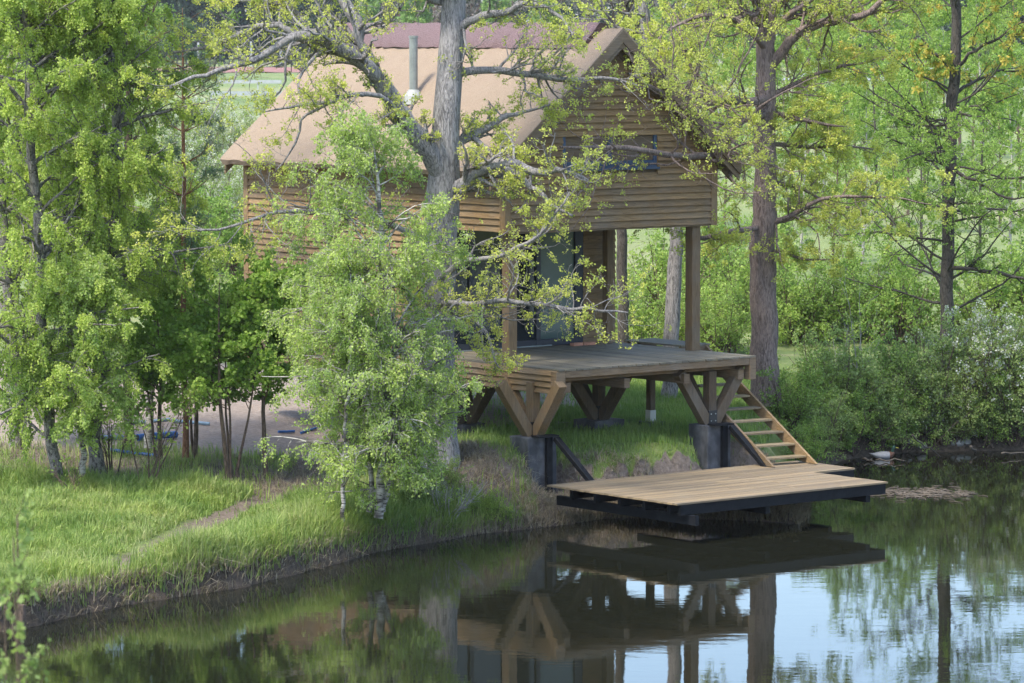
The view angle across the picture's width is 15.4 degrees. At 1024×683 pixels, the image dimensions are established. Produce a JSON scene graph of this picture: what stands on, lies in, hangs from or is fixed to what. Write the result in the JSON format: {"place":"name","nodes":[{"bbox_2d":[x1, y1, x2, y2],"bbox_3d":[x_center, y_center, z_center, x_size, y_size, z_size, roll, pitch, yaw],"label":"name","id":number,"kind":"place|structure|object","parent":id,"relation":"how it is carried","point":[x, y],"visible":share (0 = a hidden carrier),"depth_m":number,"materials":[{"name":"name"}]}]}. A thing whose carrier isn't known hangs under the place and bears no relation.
{"place":"outdoors","nodes":[
{"label":"outdoors","id":0,"kind":"place"},
{"bbox_2d":[0,450,1023,682],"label":"water","id":1,"kind":"structure","parent":0,"point":[886,589],"depth_m":52.82,"materials":[{"name":"black liquid"}]},
{"bbox_2d":[870,483,987,503],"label":"floating litter","id":2,"kind":"object","parent":1,"relation":"on","point":[902,492],"visible":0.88,"depth_m":66.03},
{"bbox_2d":[0,37,1023,631],"bbox_3d":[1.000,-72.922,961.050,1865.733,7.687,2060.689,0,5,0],"label":"ground","id":3,"kind":"structure","parent":0,"point":[678,459],"depth_m":67.23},
{"bbox_2d":[0,566,49,603],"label":"leafy shrub","id":4,"kind":"object","parent":3,"relation":"on","point":[25,584],"visible":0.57,"depth_m":51.28,"materials":[{"name":"green plant"}]},
{"bbox_2d":[0,488,50,682],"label":"bush","id":5,"kind":"object","parent":3,"relation":"on","point":[19,626],"visible":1,"depth_m":18.22,"materials":[{"name":"green plant"}]},
{"bbox_2d":[0,7,109,448],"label":"birch tree","id":6,"kind":"object","parent":3,"relation":"on","point":[5,202],"visible":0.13,"depth_m":64.08,"materials":[{"name":"green plant"}]},
{"bbox_2d":[45,453,87,492],"bbox_3d":[-7.115,2.120,60.052,0.750,0.705,0.513,0,5,0],"label":"bare bush","id":7,"kind":"object","parent":3,"relation":"on","point":[68,468],"visible":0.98,"depth_m":60.06,"materials":[{"name":"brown plant"}]},
{"bbox_2d":[0,246,150,475],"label":"birch tree","id":8,"kind":"object","parent":3,"relation":"on","point":[76,290],"visible":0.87,"depth_m":60.05,"materials":[{"name":"green plant"}]},
{"bbox_2d":[0,0,173,483],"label":"birch tree","id":9,"kind":"object","parent":3,"relation":"on","point":[52,224],"visible":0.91,"depth_m":59.91,"materials":[{"name":"green plant"}]},
{"bbox_2d":[100,394,140,474],"bbox_3d":[-6.561,1.497,61.982,0.748,1.450,0.916,2,5,24],"label":"bare bush","id":10,"kind":"object","parent":3,"relation":"on","point":[103,438],"visible":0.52,"depth_m":61.93,"materials":[{"name":"brown plant"}]},
{"bbox_2d":[0,0,245,473],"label":"birch tree","id":11,"kind":"object","parent":3,"relation":"on","point":[129,14],"visible":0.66,"depth_m":61.00,"materials":[{"name":"green plant"}]},
{"bbox_2d":[54,0,241,446],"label":"tree","id":12,"kind":"object","parent":3,"relation":"on","point":[127,138],"visible":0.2,"depth_m":65.10,"materials":[{"name":"green plant"}]},
{"bbox_2d":[117,295,193,462],"bbox_3d":[-5.948,0.653,63.329,1.302,2.939,1.462,2,5,21],"label":"maple tree","id":13,"kind":"object","parent":3,"relation":"on","point":[142,339],"visible":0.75,"depth_m":63.08,"materials":[{"name":"green plant"}]},
{"bbox_2d":[92,126,222,447],"bbox_3d":[-6.103,-0.901,64.457,2.609,5.511,2.615,0,5,0],"label":"birch tree","id":14,"kind":"object","parent":3,"relation":"on","point":[199,199],"visible":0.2,"depth_m":64.44,"materials":[{"name":"green plant"}]},
{"bbox_2d":[112,344,206,485],"bbox_3d":[-5.720,1.245,60.675,1.562,2.434,1.581,0,5,0],"label":"bare bush","id":15,"kind":"object","parent":3,"relation":"on","point":[159,452],"visible":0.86,"depth_m":60.83,"materials":[{"name":"green plant"}]},
{"bbox_2d":[112,106,218,187],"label":"blossom shrub","id":16,"kind":"object","parent":3,"relation":"on","point":[189,137],"visible":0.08,"depth_m":136.76,"materials":[{"name":"green plant"}]},
{"bbox_2d":[119,188,238,279],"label":"leafy shrub","id":17,"kind":"object","parent":3,"relation":"on","point":[215,218],"visible":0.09,"depth_m":95.52,"materials":[{"name":"green plant"}]},
{"bbox_2d":[138,8,228,457],"bbox_3d":[-5.546,-1.820,63.759,1.656,7.579,1.378,0,5,0],"label":"pine tree","id":18,"kind":"object","parent":3,"relation":"on","point":[211,172],"visible":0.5,"depth_m":63.59,"materials":[{"name":"green plant"}]},
{"bbox_2d":[145,125,229,204],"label":"blossom shrub","id":19,"kind":"object","parent":3,"relation":"on","point":[189,149],"visible":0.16,"depth_m":123.89,"materials":[{"name":"green plant"}]},
{"bbox_2d":[159,0,216,58],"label":"conifer tree","id":20,"kind":"object","parent":3,"relation":"on","point":[190,9],"visible":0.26,"depth_m":480.82,"materials":[{"name":"green plant"}]},
{"bbox_2d":[141,235,252,458],"bbox_3d":[-5.205,0.141,64.193,2.339,3.872,2.155,-4,6,-38],"label":"maple tree","id":21,"kind":"object","parent":3,"relation":"on","point":[194,446],"visible":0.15,"depth_m":64.11,"materials":[{"name":"green plant"}]},
{"bbox_2d":[156,90,240,176],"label":"blossom shrub","id":22,"kind":"object","parent":3,"relation":"on","point":[223,105],"visible":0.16,"depth_m":148.46,"materials":[{"name":"green plant"}]},
{"bbox_2d":[160,162,239,276],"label":"leafy shrub","id":23,"kind":"object","parent":3,"relation":"on","point":[209,200],"visible":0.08,"depth_m":99.47,"materials":[{"name":"green plant"}]},
{"bbox_2d":[166,149,242,232],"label":"blossom shrub","id":24,"kind":"object","parent":3,"relation":"on","point":[210,183],"visible":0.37,"depth_m":110.95,"materials":[{"name":"green plant"}]},
{"bbox_2d":[193,0,241,62],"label":"conifer tree","id":25,"kind":"object","parent":3,"relation":"on","point":[218,20],"visible":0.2,"depth_m":478.00,"materials":[{"name":"green plant"}]},
{"bbox_2d":[171,95,265,180],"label":"blossom shrub","id":26,"kind":"object","parent":3,"relation":"on","point":[245,121],"visible":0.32,"depth_m":140.53,"materials":[{"name":"green plant"}]},
{"bbox_2d":[197,178,243,282],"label":"leafy shrub","id":27,"kind":"object","parent":3,"relation":"on","point":[232,269],"visible":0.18,"depth_m":98.36,"materials":[{"name":"green plant"}]},
{"bbox_2d":[149,249,292,480],"bbox_3d":[-4.768,0.419,62.025,2.446,3.902,2.452,0,5,0],"label":"maple tree","id":28,"kind":"object","parent":3,"relation":"on","point":[199,352],"visible":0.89,"depth_m":62.00,"materials":[{"name":"green plant"}]},
{"bbox_2d":[216,1,270,61],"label":"conifer tree","id":29,"kind":"object","parent":3,"relation":"on","point":[244,21],"visible":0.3,"depth_m":481.72,"materials":[{"name":"green plant"}]},
{"bbox_2d":[193,221,333,475],"bbox_3d":[-3.988,0.149,62.385,2.305,4.233,2.410,2,5,27],"label":"maple tree","id":30,"kind":"object","parent":3,"relation":"on","point":[262,279],"visible":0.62,"depth_m":62.04,"materials":[{"name":"green plant"}]},
{"bbox_2d":[0,421,532,627],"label":"grass","id":31,"kind":"structure","parent":3,"relation":"on","point":[142,507],"depth_m":57.96,"materials":[{"name":"green plant"}]},
{"bbox_2d":[254,101,488,520],"bbox_3d":[-2.251,-0.487,58.315,3.687,6.434,3.594,-5,6,-44],"label":"birch tree","id":32,"kind":"object","parent":3,"relation":"on","point":[348,328],"visible":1,"depth_m":57.79,"materials":[{"name":"green plant"}]},
{"bbox_2d":[117,0,671,475],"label":"oak tree","id":33,"kind":"object","parent":3,"relation":"on","point":[443,142],"visible":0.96,"depth_m":60.49,"materials":[{"name":"green plant"}]},
{"bbox_2d":[0,435,821,532],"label":"dry grass","id":34,"kind":"structure","parent":3,"relation":"on","point":[464,446],"depth_m":62.60,"materials":[{"name":"green plant"}]},
{"bbox_2d":[0,501,822,628],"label":"dry grass","id":35,"kind":"structure","parent":3,"relation":"on","point":[586,515],"depth_m":57.85,"materials":[{"name":"plant"}]},
{"bbox_2d":[393,0,433,22],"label":"tree","id":36,"kind":"object","parent":3,"relation":"on","point":[408,16],"visible":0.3,"depth_m":301.67,"materials":[{"name":"green plant"}]},
{"bbox_2d":[427,451,473,491],"bbox_3d":[-1.073,2.160,61.027,1.068,0.751,0.798,2,5,25],"label":"leafy shrub","id":37,"kind":"object","parent":3,"relation":"on","point":[450,473],"visible":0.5,"depth_m":60.98,"materials":[{"name":"green plant"}]},
{"bbox_2d":[426,462,492,521],"bbox_3d":[-0.921,2.442,60.345,1.061,1.008,1.088,3,6,36],"label":"bare bush","id":38,"kind":"object","parent":3,"relation":"on","point":[461,506],"visible":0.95,"depth_m":60.32,"materials":[{"name":"green plant"}]},
{"bbox_2d":[220,22,755,490],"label":"stilt cabin","id":39,"kind":"object","parent":3,"relation":"on","point":[658,196],"visible":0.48,"depth_m":65.78,"materials":[{"name":"brown wood"}]},
{"bbox_2d":[563,135,659,170],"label":"window","id":40,"kind":"structure","parent":39,"relation":"in","point":[630,162],"depth_m":65.06,"materials":[{"name":"brown wood"}]},
{"bbox_2d":[468,487,512,523],"bbox_3d":[-0.372,2.640,61.081,0.744,0.592,0.707,-3,6,-37],"label":"leafy shrub","id":41,"kind":"object","parent":3,"relation":"on","point":[493,506],"visible":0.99,"depth_m":61.03,"materials":[{"name":"green plant"}]},
{"bbox_2d":[170,0,1016,59],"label":"forest","id":42,"kind":"object","parent":3,"relation":"on","point":[575,10],"visible":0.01,"depth_m":510.88,"materials":[{"name":"green plant"}]},
{"bbox_2d":[550,0,712,342],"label":"dark tree","id":43,"kind":"object","parent":3,"relation":"on","point":[621,260],"visible":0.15,"depth_m":76.05,"materials":[{"name":"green plant"}]},
{"bbox_2d":[567,0,713,397],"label":"oak tree","id":44,"kind":"object","parent":3,"relation":"on","point":[673,292],"visible":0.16,"depth_m":71.60,"materials":[{"name":"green plant"}]},
{"bbox_2d":[615,287,681,345],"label":"leafy shrub","id":45,"kind":"object","parent":3,"relation":"on","point":[651,329],"visible":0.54,"depth_m":80.34,"materials":[{"name":"green plant"}]},
{"bbox_2d":[615,228,729,316],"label":"leafy shrub","id":46,"kind":"object","parent":3,"relation":"on","point":[659,257],"visible":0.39,"depth_m":87.23,"materials":[{"name":"green plant"}]},
{"bbox_2d":[645,277,728,342],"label":"leafy shrub","id":47,"kind":"object","parent":3,"relation":"on","point":[681,335],"visible":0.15,"depth_m":81.35,"materials":[{"name":"green plant"}]},
{"bbox_2d":[664,212,752,310],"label":"leafy shrub","id":48,"kind":"object","parent":3,"relation":"on","point":[704,260],"visible":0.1,"depth_m":89.94,"materials":[{"name":"green plant"}]},
{"bbox_2d":[531,422,887,525],"bbox_3d":[3.428,2.114,62.729,5.626,1.030,4.500,-4,6,-39],"label":"dock","id":49,"kind":"object","parent":3,"relation":"on","point":[759,487],"visible":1,"depth_m":61.73,"materials":[{"name":"brown wood"}]},
{"bbox_2d":[693,345,817,466],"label":"staircase","id":50,"kind":"structure","parent":49,"relation":"on","point":[768,418],"depth_m":65.42,"materials":[{"name":"brown wood"}]},
{"bbox_2d":[680,272,750,354],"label":"leafy shrub","id":51,"kind":"object","parent":3,"relation":"on","point":[725,328],"visible":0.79,"depth_m":80.27,"materials":[{"name":"green plant"}]},
{"bbox_2d":[681,0,753,137],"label":"sapling tree","id":52,"kind":"object","parent":3,"relation":"on","point":[730,45],"visible":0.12,"depth_m":140.97,"materials":[{"name":"green plant"}]},
{"bbox_2d":[476,369,963,492],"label":"grass","id":53,"kind":"structure","parent":3,"relation":"on","point":[637,390],"depth_m":66.80,"materials":[{"name":"green plant"}]},
{"bbox_2d":[701,1,757,200],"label":"sapling tree","id":54,"kind":"object","parent":3,"relation":"on","point":[735,91],"visible":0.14,"depth_m":133.68,"materials":[{"name":"green plant"}]},
{"bbox_2d":[706,12,755,224],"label":"sapling tree","id":55,"kind":"object","parent":3,"relation":"on","point":[726,62],"visible":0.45,"depth_m":112.14,"materials":[{"name":"green plant"}]},
{"bbox_2d":[534,0,956,406],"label":"oak tree","id":56,"kind":"object","parent":3,"relation":"on","point":[761,119],"visible":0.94,"depth_m":69.35,"materials":[{"name":"green plant"}]},
{"bbox_2d":[700,235,802,324],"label":"leafy shrub","id":57,"kind":"object","parent":3,"relation":"on","point":[735,268],"visible":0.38,"depth_m":85.71,"materials":[{"name":"green plant"}]},
{"bbox_2d":[704,197,824,288],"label":"leafy shrub","id":58,"kind":"object","parent":3,"relation":"on","point":[783,227],"visible":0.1,"depth_m":93.57,"materials":[{"name":"green plant"}]},
{"bbox_2d":[732,30,812,208],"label":"sapling tree","id":59,"kind":"object","parent":3,"relation":"on","point":[777,46],"visible":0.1,"depth_m":116.57,"materials":[{"name":"green plant"}]},
{"bbox_2d":[747,0,814,193],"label":"sapling tree","id":60,"kind":"object","parent":3,"relation":"on","point":[787,58],"visible":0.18,"depth_m":135.06,"materials":[{"name":"green plant"}]},
{"bbox_2d":[756,352,830,436],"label":"leafy shrub","id":61,"kind":"object","parent":3,"relation":"on","point":[798,407],"visible":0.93,"depth_m":69.86,"materials":[{"name":"green plant"}]},
{"bbox_2d":[744,257,855,345],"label":"leafy shrub","id":62,"kind":"object","parent":3,"relation":"on","point":[787,318],"visible":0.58,"depth_m":81.93,"materials":[{"name":"green plant"}]},
{"bbox_2d":[779,414,834,463],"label":"leafy shrub","id":63,"kind":"object","parent":3,"relation":"on","point":[811,451],"visible":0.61,"depth_m":68.40,"materials":[{"name":"green plant"}]},
{"bbox_2d":[780,74,834,251],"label":"sapling tree","id":64,"kind":"object","parent":3,"relation":"on","point":[810,141],"visible":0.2,"depth_m":102.39,"materials":[{"name":"green plant"}]},
{"bbox_2d":[777,0,853,223],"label":"sapling tree","id":65,"kind":"object","parent":3,"relation":"on","point":[832,28],"visible":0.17,"depth_m":120.37,"materials":[{"name":"green plant"}]},
{"bbox_2d":[777,346,855,425],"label":"leafy shrub","id":66,"kind":"object","parent":3,"relation":"on","point":[827,386],"visible":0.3,"depth_m":71.51,"materials":[{"name":"green plant"}]},
{"bbox_2d":[777,383,859,462],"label":"leafy shrub","id":67,"kind":"object","parent":3,"relation":"on","point":[837,411],"visible":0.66,"depth_m":70.20,"materials":[{"name":"green plant"}]},
{"bbox_2d":[776,234,884,343],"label":"leafy shrub","id":68,"kind":"object","parent":3,"relation":"on","point":[824,290],"visible":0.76,"depth_m":82.02,"materials":[{"name":"green plant"}]},
{"bbox_2d":[778,322,902,421],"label":"leafy shrub","id":69,"kind":"object","parent":3,"relation":"on","point":[840,362],"visible":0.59,"depth_m":71.85,"materials":[{"name":"green plant"}]},
{"bbox_2d":[810,55,875,258],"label":"sapling tree","id":70,"kind":"object","parent":3,"relation":"on","point":[837,96],"visible":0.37,"depth_m":98.28,"materials":[{"name":"green plant"}]},
{"bbox_2d":[813,266,880,370],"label":"leafy shrub","id":71,"kind":"object","parent":3,"relation":"on","point":[851,330],"visible":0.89,"depth_m":72.31,"materials":[{"name":"green plant"}]},
{"bbox_2d":[814,374,891,455],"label":"leafy shrub","id":72,"kind":"object","parent":3,"relation":"on","point":[862,428],"visible":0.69,"depth_m":71.39,"materials":[{"name":"green plant"}]},
{"bbox_2d":[799,245,917,341],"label":"leafy shrub","id":73,"kind":"object","parent":3,"relation":"on","point":[892,280],"visible":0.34,"depth_m":82.57,"materials":[{"name":"green plant"}]},
{"bbox_2d":[835,62,900,262],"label":"sapling tree","id":74,"kind":"object","parent":3,"relation":"on","point":[869,133],"visible":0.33,"depth_m":100.86,"materials":[{"name":"green plant"}]},
{"bbox_2d":[836,12,915,222],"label":"sapling tree","id":75,"kind":"object","parent":3,"relation":"on","point":[863,40],"visible":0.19,"depth_m":118.55,"materials":[{"name":"green plant"}]},
{"bbox_2d":[840,347,927,429],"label":"leafy shrub","id":76,"kind":"object","parent":3,"relation":"on","point":[879,373],"visible":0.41,"depth_m":72.33,"materials":[{"name":"green plant"}]},
{"bbox_2d":[842,362,927,452],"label":"leafy shrub","id":77,"kind":"object","parent":3,"relation":"on","point":[894,415],"visible":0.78,"depth_m":71.91,"materials":[{"name":"green plant"}]},
{"bbox_2d":[861,0,915,178],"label":"sapling tree","id":78,"kind":"object","parent":3,"relation":"on","point":[894,23],"visible":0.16,"depth_m":142.76,"materials":[{"name":"green plant"}]},
{"bbox_2d":[865,29,932,235],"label":"sapling tree","id":79,"kind":"object","parent":3,"relation":"on","point":[896,215],"visible":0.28,"depth_m":102.83,"materials":[{"name":"green plant"}]},
{"bbox_2d":[860,321,949,447],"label":"leafy shrub","id":80,"kind":"object","parent":3,"relation":"on","point":[891,357],"visible":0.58,"depth_m":72.79,"materials":[{"name":"green plant"}]},
{"bbox_2d":[869,0,945,214],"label":"sapling tree","id":81,"kind":"object","parent":3,"relation":"on","point":[925,23],"visible":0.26,"depth_m":125.28,"materials":[{"name":"green plant"}]},
{"bbox_2d":[844,225,972,347],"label":"leafy shrub","id":82,"kind":"object","parent":3,"relation":"on","point":[900,318],"visible":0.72,"depth_m":82.07,"materials":[{"name":"green plant"}]},
{"bbox_2d":[873,374,954,453],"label":"leafy shrub","id":83,"kind":"object","parent":3,"relation":"on","point":[913,426],"visible":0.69,"depth_m":72.27,"materials":[{"name":"green plant"}]},
{"bbox_2d":[880,66,960,275],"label":"sapling tree","id":84,"kind":"object","parent":3,"relation":"on","point":[921,179],"visible":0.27,"depth_m":99.22,"materials":[{"name":"green plant"}]},
{"bbox_2d":[820,0,1023,368],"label":"alder tree","id":85,"kind":"object","parent":3,"relation":"on","point":[952,63],"visible":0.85,"depth_m":75.21,"materials":[{"name":"green plant"}]},
{"bbox_2d":[865,316,980,429],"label":"leafy shrub","id":86,"kind":"object","parent":3,"relation":"on","point":[928,353],"visible":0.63,"depth_m":72.60,"materials":[{"name":"green plant"}]},
{"bbox_2d":[883,355,995,448],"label":"leafy shrub","id":87,"kind":"object","parent":3,"relation":"on","point":[940,390],"visible":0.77,"depth_m":72.41,"materials":[{"name":"green plant"}]},
{"bbox_2d":[907,359,978,440],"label":"shrub","id":88,"kind":"object","parent":3,"relation":"on","point":[952,392],"visible":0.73,"depth_m":72.54,"materials":[{"name":"green plant"}]},
{"bbox_2d":[904,2,990,207],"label":"sapling tree","id":89,"kind":"object","parent":3,"relation":"on","point":[946,41],"visible":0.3,"depth_m":114.78,"materials":[{"name":"green plant"}]},
{"bbox_2d":[918,377,997,446],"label":"leafy shrub","id":90,"kind":"object","parent":3,"relation":"on","point":[964,422],"visible":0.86,"depth_m":72.50,"materials":[{"name":"green plant"}]},
{"bbox_2d":[896,297,1023,409],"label":"blossom shrub","id":91,"kind":"object","parent":3,"relation":"on","point":[978,316],"visible":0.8,"depth_m":72.48,"materials":[{"name":"green plant"}]},
{"bbox_2d":[927,312,1023,421],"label":"leafy shrub","id":92,"kind":"object","parent":3,"relation":"on","point":[972,372],"visible":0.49,"depth_m":72.70,"materials":[{"name":"green plant"}]},
{"bbox_2d":[928,242,1023,343],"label":"leafy shrub","id":93,"kind":"object","parent":3,"relation":"on","point":[986,282],"visible":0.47,"depth_m":82.27,"materials":[{"name":"green plant"}]},
{"bbox_2d":[938,0,1013,204],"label":"sapling tree","id":94,"kind":"object","parent":3,"relation":"on","point":[964,13],"visible":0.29,"depth_m":126.74,"materials":[{"name":"green plant"}]},
{"bbox_2d":[941,0,1018,183],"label":"sapling tree","id":95,"kind":"object","parent":3,"relation":"on","point":[974,2],"visible":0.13,"depth_m":143.11,"materials":[{"name":"green plant"}]},
{"bbox_2d":[941,52,1022,267],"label":"sapling tree","id":96,"kind":"object","parent":3,"relation":"on","point":[987,144],"visible":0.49,"depth_m":100.57,"materials":[{"name":"green plant"}]},
{"bbox_2d":[940,313,1023,432],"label":"blossom shrub","id":97,"kind":"object","parent":3,"relation":"on","point":[1014,330],"visible":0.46,"depth_m":73.02,"materials":[{"name":"green plant"}]},
{"bbox_2d":[945,358,1023,447],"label":"leafy shrub","id":98,"kind":"object","parent":3,"relation":"on","point":[996,431],"visible":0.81,"depth_m":72.66,"materials":[{"name":"green plant"}]},
{"bbox_2d":[957,208,1023,343],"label":"leafy shrub","id":99,"kind":"object","parent":3,"relation":"on","point":[1015,264],"visible":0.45,"depth_m":82.19,"materials":[{"name":"green plant"}]},
{"bbox_2d":[961,0,1023,227],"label":"sapling tree","id":100,"kind":"object","parent":3,"relation":"on","point":[1015,44],"visible":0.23,"depth_m":117.76,"materials":[{"name":"green plant"}]},
{"bbox_2d":[966,352,1023,446],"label":"leafy shrub","id":101,"kind":"object","parent":3,"relation":"on","point":[1008,415],"visible":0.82,"depth_m":72.56,"materials":[{"name":"green plant"}]},
{"bbox_2d":[972,45,1023,260],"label":"sapling tree","id":102,"kind":"object","parent":3,"relation":"on","point":[1019,54],"visible":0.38,"depth_m":103.65,"materials":[{"name":"green plant"}]},
{"bbox_2d":[973,0,1023,188],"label":"sapling tree","id":103,"kind":"object","parent":3,"relation":"on","point":[1011,47],"visible":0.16,"depth_m":140.77,"materials":[{"name":"green plant"}]},
{"bbox_2d":[806,3,873,230],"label":"sapling tree","id":104,"kind":"object","parent":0,"point":[840,36],"visible":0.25,"depth_m":115.89,"materials":[{"name":"green plant"}]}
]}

